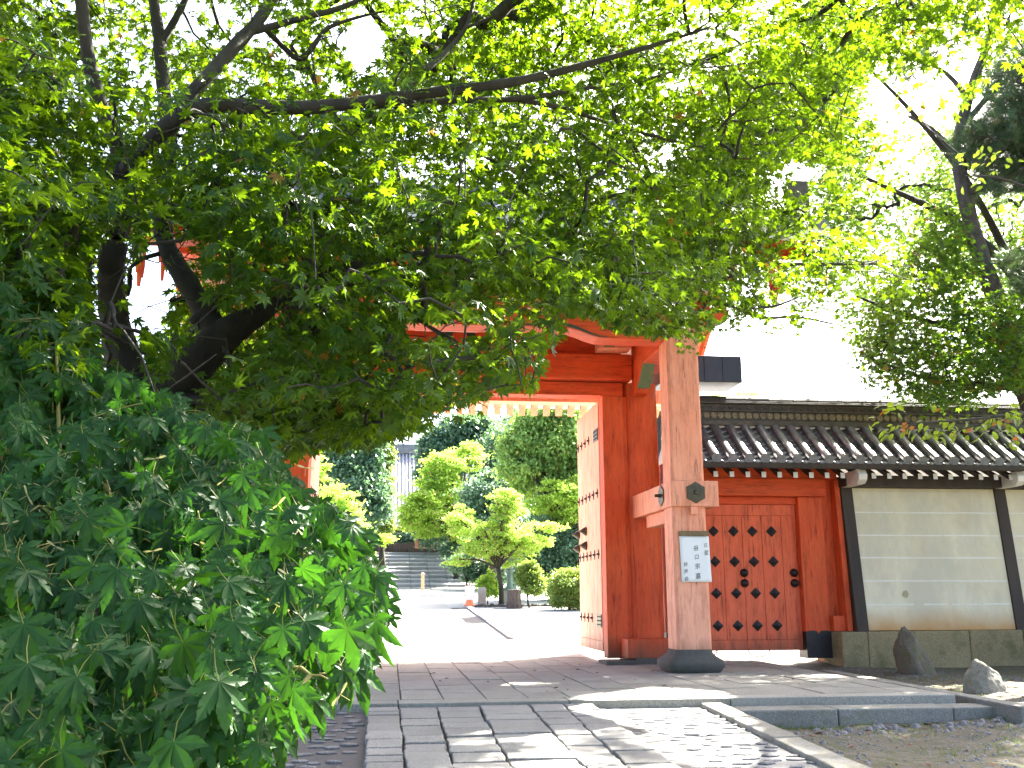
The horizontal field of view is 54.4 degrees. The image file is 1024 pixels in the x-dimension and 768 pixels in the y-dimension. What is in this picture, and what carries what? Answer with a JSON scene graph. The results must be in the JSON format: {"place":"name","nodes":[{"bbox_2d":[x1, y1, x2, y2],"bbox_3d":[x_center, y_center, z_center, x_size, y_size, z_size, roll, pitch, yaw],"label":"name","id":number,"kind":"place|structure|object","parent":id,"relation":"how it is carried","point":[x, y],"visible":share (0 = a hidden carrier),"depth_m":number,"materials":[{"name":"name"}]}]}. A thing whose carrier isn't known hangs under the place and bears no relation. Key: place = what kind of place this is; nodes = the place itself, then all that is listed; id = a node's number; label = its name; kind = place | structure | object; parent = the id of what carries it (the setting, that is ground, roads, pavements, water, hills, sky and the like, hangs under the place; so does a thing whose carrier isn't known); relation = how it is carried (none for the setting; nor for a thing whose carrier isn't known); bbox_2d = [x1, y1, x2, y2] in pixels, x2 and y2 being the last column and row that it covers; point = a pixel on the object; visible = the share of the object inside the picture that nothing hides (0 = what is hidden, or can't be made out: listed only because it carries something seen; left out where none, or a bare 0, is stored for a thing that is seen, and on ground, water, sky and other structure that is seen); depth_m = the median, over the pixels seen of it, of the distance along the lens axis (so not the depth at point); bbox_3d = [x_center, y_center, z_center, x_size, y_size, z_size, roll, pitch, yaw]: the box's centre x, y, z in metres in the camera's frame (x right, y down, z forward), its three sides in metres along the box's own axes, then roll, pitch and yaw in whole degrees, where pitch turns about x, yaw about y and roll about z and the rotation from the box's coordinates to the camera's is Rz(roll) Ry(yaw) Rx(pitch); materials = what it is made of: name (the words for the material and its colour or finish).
{"place":"outdoors","nodes":[
{"label":"outdoors","id":0,"kind":"place"},
{"bbox_2d":[379,590,500,657],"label":"garden path","id":1,"kind":"structure","parent":0,"point":[430,623],"depth_m":21.20,"materials":[{"name":"stone"}]},
{"bbox_2d":[0,0,1023,529],"label":"sky","id":2,"kind":"structure","parent":0,"point":[812,364],"materials":[{"name":"white"}]},
{"bbox_2d":[364,703,680,767],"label":"stone path","id":3,"kind":"structure","parent":0,"point":[588,735],"depth_m":7.11,"materials":[{"name":"grey stone"}]},
{"bbox_2d":[272,708,815,767],"bbox_3d":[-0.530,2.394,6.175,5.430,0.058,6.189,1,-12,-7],"label":"pebble paving","id":4,"kind":"structure","parent":0,"point":[353,724],"depth_m":7.28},
{"bbox_2d":[380,553,1023,767],"bbox_3d":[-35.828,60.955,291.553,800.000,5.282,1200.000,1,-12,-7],"label":"ground","id":5,"kind":"structure","parent":0,"point":[501,643],"depth_m":9.21,"materials":[{"name":"soil"}]},
{"bbox_2d":[0,272,404,767],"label":"young maple","id":6,"kind":"object","parent":5,"relation":"on","point":[193,592],"visible":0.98,"depth_m":2.02,"materials":[{"name":"green plant"}]},
{"bbox_2d":[319,455,400,554],"bbox_3d":[-6.710,5.774,39.631,4.623,5.580,4.464,1,-12,-7],"label":"maple tree","id":7,"kind":"object","parent":5,"relation":"on","point":[338,496],"visible":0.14,"depth_m":38.99,"materials":[{"name":"green plant"}]},
{"bbox_2d":[319,443,401,533],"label":"evergreen tree","id":8,"kind":"object","parent":5,"relation":"on","point":[363,475],"visible":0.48,"depth_m":44.71,"materials":[{"name":"green plant"}]},
{"bbox_2d":[376,442,400,566],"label":"evergreen tree","id":9,"kind":"object","parent":5,"relation":"on","point":[388,526],"visible":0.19,"depth_m":51.37,"materials":[{"name":"green plant"}]},
{"bbox_2d":[375,529,445,551],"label":"bush","id":10,"kind":"object","parent":5,"relation":"on","point":[404,538],"visible":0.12,"depth_m":58.57,"materials":[{"name":"green plant"}]},
{"bbox_2d":[375,542,465,551],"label":"terrace fence","id":11,"kind":"object","parent":5,"relation":"on","point":[408,546],"visible":0.12,"depth_m":57.45,"materials":[{"name":"grey wood"}]},
{"bbox_2d":[375,444,469,552],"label":"temple hall","id":12,"kind":"structure","parent":5,"relation":"on","point":[405,461],"depth_m":79.14,"materials":[{"name":"tile"}]},
{"bbox_2d":[375,530,444,552],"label":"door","id":13,"kind":"structure","parent":12,"relation":"in","point":[395,530],"depth_m":76.10,"materials":[{"name":"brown wood"}]},
{"bbox_2d":[421,573,424,590],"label":"barrier post","id":14,"kind":"object","parent":5,"relation":"on","point":[422,581],"visible":0.81,"depth_m":44.90,"materials":[{"name":"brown wood"}]},
{"bbox_2d":[375,552,476,589],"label":"stone stairs","id":15,"kind":"structure","parent":5,"relation":"on","point":[407,569],"depth_m":50.23,"materials":[{"name":"grey stone"}]},
{"bbox_2d":[415,540,426,547],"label":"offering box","id":16,"kind":"object","parent":15,"relation":"on","point":[416,543],"visible":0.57,"depth_m":55.73,"materials":[{"name":"wood"}]},
{"bbox_2d":[396,662,479,709],"bbox_3d":[-1.964,3.829,12.484,12.000,0.282,6.700,1,-12,-7],"label":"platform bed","id":17,"kind":"object","parent":5,"relation":"on","point":[399,686],"visible":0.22,"depth_m":10.98,"materials":[{"name":"grey stone"}]},
{"bbox_2d":[316,655,955,712],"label":"stone platform","id":18,"kind":"structure","parent":17,"relation":"on","point":[740,682],"depth_m":10.94,"materials":[{"name":"stone"}]},
{"bbox_2d":[130,159,830,672],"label":"temple gate","id":19,"kind":"structure","parent":18,"relation":"on","point":[620,391],"depth_m":15.26,"materials":[{"name":"paint"}]},
{"bbox_2d":[310,455,319,497],"bbox_3d":[-3.220,2.280,16.003,0.130,3.910,1.850,1,-12,-7],"label":"door leaf","id":20,"kind":"structure","parent":19,"relation":"in","point":[314,473],"depth_m":16.19,"materials":[{"name":"paint"}]},
{"bbox_2d":[572,402,603,651],"bbox_3d":[1.259,2.379,16.541,0.215,3.910,1.865,1,-12,-7],"label":"door leaf","id":21,"kind":"structure","parent":19,"relation":"in","point":[589,548],"depth_m":16.42,"materials":[{"name":"paint"}]},
{"bbox_2d":[679,531,711,581],"bbox_3d":[2.426,2.283,13.178,0.422,0.665,0.026,1,-12,-7],"label":"paper notice","id":22,"kind":"object","parent":19,"relation":"attached to","point":[695,556],"visible":1,"depth_m":13.18,"materials":[{"name":"white paper"}]},
{"bbox_2d":[392,439,492,578],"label":"maple tree","id":23,"kind":"object","parent":5,"relation":"on","point":[426,508],"visible":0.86,"depth_m":49.22,"materials":[{"name":"green plant"}]},
{"bbox_2d":[403,409,503,494],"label":"evergreen tree","id":24,"kind":"object","parent":5,"relation":"on","point":[445,434],"visible":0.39,"depth_m":63.99,"materials":[{"name":"green plant"}]},
{"bbox_2d":[463,583,474,605],"bbox_3d":[-1.339,6.636,31.375,0.380,0.705,0.400,1,-12,-7],"label":"cone notice","id":25,"kind":"object","parent":5,"relation":"on","point":[469,594],"visible":1,"depth_m":31.24,"materials":[{"name":"white plastic"}]},
{"bbox_2d":[434,542,506,585],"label":"bush","id":26,"kind":"object","parent":5,"relation":"on","point":[471,574],"visible":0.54,"depth_m":46.15,"materials":[{"name":"green plant"}]},
{"bbox_2d":[406,416,535,551],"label":"evergreen tree","id":27,"kind":"object","parent":5,"relation":"on","point":[487,441],"visible":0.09,"depth_m":54.57,"materials":[{"name":"green plant"}]},
{"bbox_2d":[451,608,495,631],"bbox_3d":[-1.113,6.123,26.105,0.450,0.404,9.500,1,-12,-7],"label":"path inlay","id":28,"kind":"object","parent":5,"relation":"on","point":[475,622],"visible":1,"depth_m":24.93,"materials":[{"name":"grey stone"}]},
{"bbox_2d":[478,587,485,604],"bbox_3d":[-0.960,6.846,31.789,0.262,0.700,0.231,1,-12,-7],"label":"stone post","id":29,"kind":"object","parent":5,"relation":"on","point":[481,595],"visible":0.69,"depth_m":31.70,"materials":[{"name":"grey stone"}]},
{"bbox_2d":[443,458,532,579],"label":"camellia tree","id":30,"kind":"object","parent":5,"relation":"on","point":[476,491],"visible":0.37,"depth_m":42.48,"materials":[{"name":"green plant"}]},
{"bbox_2d":[473,567,504,603],"bbox_3d":[-0.746,6.783,33.066,1.017,1.362,1.042,-6,-13,23],"label":"bush","id":31,"kind":"object","parent":5,"relation":"on","point":[488,582],"visible":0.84,"depth_m":32.93,"materials":[{"name":"green plant"}]},
{"bbox_2d":[466,606,517,636],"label":"garden kerb","id":32,"kind":"structure","parent":5,"relation":"on","point":[497,625],"depth_m":23.17,"materials":[{"name":"stone"}]},
{"bbox_2d":[439,487,570,604],"bbox_3d":[-0.273,5.396,32.843,3.990,4.021,2.744,-5,-13,22],"label":"maple tree","id":33,"kind":"object","parent":5,"relation":"on","point":[507,541],"visible":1,"depth_m":32.72,"materials":[{"name":"green plant"}]},
{"bbox_2d":[457,498,563,587],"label":"evergreen bush","id":34,"kind":"object","parent":5,"relation":"on","point":[502,570],"visible":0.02,"depth_m":45.47,"materials":[{"name":"green plant"}]},
{"bbox_2d":[0,0,1023,476],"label":"maple tree","id":35,"kind":"object","parent":5,"relation":"on","point":[768,110],"visible":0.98,"depth_m":5.26,"materials":[{"name":"green plant"}]},
{"bbox_2d":[504,557,519,603],"bbox_3d":[-0.077,6.590,33.910,0.695,1.920,0.695,1,-12,-7],"label":"bronze lantern","id":36,"kind":"object","parent":5,"relation":"on","point":[509,571],"visible":0.3,"depth_m":33.79,"materials":[{"name":"metal"}]},
{"bbox_2d":[474,603,552,606],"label":"garden bed edge kerb","id":37,"kind":"structure","parent":5,"relation":"on","point":[502,605],"depth_m":31.30,"materials":[{"name":"stone"}]},
{"bbox_2d":[506,589,521,608],"bbox_3d":[0.071,6.647,30.531,0.515,0.675,0.522,1,-12,-7],"label":"tree stump","id":38,"kind":"object","parent":5,"relation":"on","point":[513,598],"visible":0.82,"depth_m":30.37,"materials":[{"name":"brown wood"}]},
{"bbox_2d":[493,408,546,512],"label":"forest tree","id":39,"kind":"object","parent":5,"relation":"on","point":[509,417],"visible":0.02,"depth_m":70.87,"materials":[{"name":"green plant"}]},
{"bbox_2d":[474,607,580,643],"bbox_3d":[3.691,5.998,25.333,8.460,0.544,12.800,1,-12,-7],"label":"gravel court","id":40,"kind":"object","parent":5,"relation":"on","point":[531,625],"visible":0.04,"depth_m":24.21,"materials":[{"name":"white gravel"}]},
{"bbox_2d":[511,558,552,606],"bbox_3d":[0.570,6.293,31.151,1.160,1.701,1.114,8,-14,-33],"label":"bush","id":41,"kind":"object","parent":5,"relation":"on","point":[530,581],"visible":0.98,"depth_m":31.04,"materials":[{"name":"green plant"}]},
{"bbox_2d":[485,408,587,598],"bbox_3d":[1.303,4.199,37.514,4.806,7.984,3.597,1,-12,-7],"label":"cypress tree","id":42,"kind":"object","parent":5,"relation":"on","point":[540,445],"visible":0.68,"depth_m":37.24,"materials":[{"name":"green plant"}]},
{"bbox_2d":[501,514,579,597],"bbox_3d":[1.902,6.304,36.177,4.846,3.536,2.844,1,-12,-7],"label":"evergreen bush","id":43,"kind":"object","parent":5,"relation":"on","point":[559,553],"visible":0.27,"depth_m":35.65,"materials":[{"name":"green plant"}]},
{"bbox_2d":[520,474,578,529],"bbox_3d":[2.094,5.443,35.958,3.555,5.012,2.307,1,-12,-7],"label":"maple tree","id":44,"kind":"object","parent":5,"relation":"on","point":[563,498],"visible":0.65,"depth_m":35.86,"materials":[{"name":"green plant"}]},
{"bbox_2d":[539,565,579,609],"bbox_3d":[1.809,6.156,29.805,2.045,1.558,1.682,4,-13,-17],"label":"clipped bush","id":45,"kind":"object","parent":5,"relation":"on","point":[567,591],"visible":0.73,"depth_m":29.44,"materials":[{"name":"green plant"}]},
{"bbox_2d":[657,344,708,457],"bbox_3d":[5.107,2.152,33.101,3.262,10.524,2.901,1,-12,-7],"label":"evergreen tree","id":46,"kind":"object","parent":5,"relation":"on","point":[659,431],"visible":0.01,"depth_m":33.12,"materials":[{"name":"green plant"}]},
{"bbox_2d":[430,666,1023,766],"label":"fallen leaves","id":47,"kind":"object","parent":5,"relation":"on","point":[869,731],"visible":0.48,"depth_m":9.04,"materials":[{"name":"brown plant"}]},
{"bbox_2d":[704,387,771,397],"bbox_3d":[7.171,3.598,30.974,3.964,6.964,2.124,1,-12,-7],"label":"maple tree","id":48,"kind":"object","parent":5,"relation":"on","point":[751,393],"visible":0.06,"depth_m":31.17,"materials":[{"name":"green plant"}]},
{"bbox_2d":[606,707,870,767],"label":"path bed","id":49,"kind":"object","parent":5,"relation":"on","point":[710,751],"visible":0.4,"depth_m":7.44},
{"bbox_2d":[658,395,1023,667],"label":"roofed wall","id":50,"kind":"structure","parent":5,"relation":"on","point":[934,536],"depth_m":15.81,"materials":[{"name":"paint"}]},
{"bbox_2d":[659,464,853,657],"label":"side gate","id":51,"kind":"structure","parent":50,"relation":"attached to","point":[779,571],"depth_m":15.76,"materials":[{"name":"paint"}]},
{"bbox_2d":[705,504,803,656],"bbox_3d":[3.543,3.089,15.688,2.055,2.370,0.160,1,-12,-7],"label":"door","id":52,"kind":"structure","parent":51,"relation":"in","point":[754,591],"depth_m":15.72,"materials":[{"name":"paint"}]},
{"bbox_2d":[701,670,1023,767],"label":"kerb","id":53,"kind":"structure","parent":5,"relation":"on","point":[761,721],"depth_m":9.35,"materials":[{"name":"stone"}]},
{"bbox_2d":[755,24,1023,420],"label":"maple tree","id":54,"kind":"object","parent":5,"relation":"on","point":[949,251],"visible":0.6,"depth_m":14.31,"materials":[{"name":"green plant"}]},
{"bbox_2d":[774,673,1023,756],"bbox_3d":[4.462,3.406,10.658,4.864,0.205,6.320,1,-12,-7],"label":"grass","id":55,"kind":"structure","parent":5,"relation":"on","point":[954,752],"depth_m":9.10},
{"bbox_2d":[785,716,1023,735],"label":"loose stones","id":56,"kind":"object","parent":5,"relation":"on","point":[950,725],"visible":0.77,"depth_m":9.03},
{"bbox_2d":[798,667,1023,767],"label":"gravel","id":57,"kind":"structure","parent":5,"relation":"on","point":[821,742],"depth_m":8.36,"materials":[{"name":"grey gravel"}]},
{"bbox_2d":[893,626,936,674],"bbox_3d":[5.625,3.878,13.896,0.472,0.976,0.472,5,-13,-22],"label":"rock","id":58,"kind":"object","parent":5,"relation":"on","point":[911,657],"visible":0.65,"depth_m":13.78,"materials":[{"name":"grey stone"}]},
{"bbox_2d":[869,70,1023,450],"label":"broadleaf tree","id":59,"kind":"object","parent":5,"relation":"on","point":[1015,414],"visible":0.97,"depth_m":10.38,"materials":[{"name":"green plant"}]},
{"bbox_2d":[878,4,1023,410],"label":"pine tree","id":60,"kind":"object","parent":5,"relation":"on","point":[994,128],"visible":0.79,"depth_m":14.52,"materials":[{"name":"green plant"}]},
{"bbox_2d":[963,659,1005,693],"bbox_3d":[5.671,3.646,12.002,0.436,0.632,0.457,6,-14,-28],"label":"rock","id":61,"kind":"object","parent":5,"relation":"on","point":[980,677],"visible":0.69,"depth_m":11.92,"materials":[{"name":"grey stone"}]}
]}

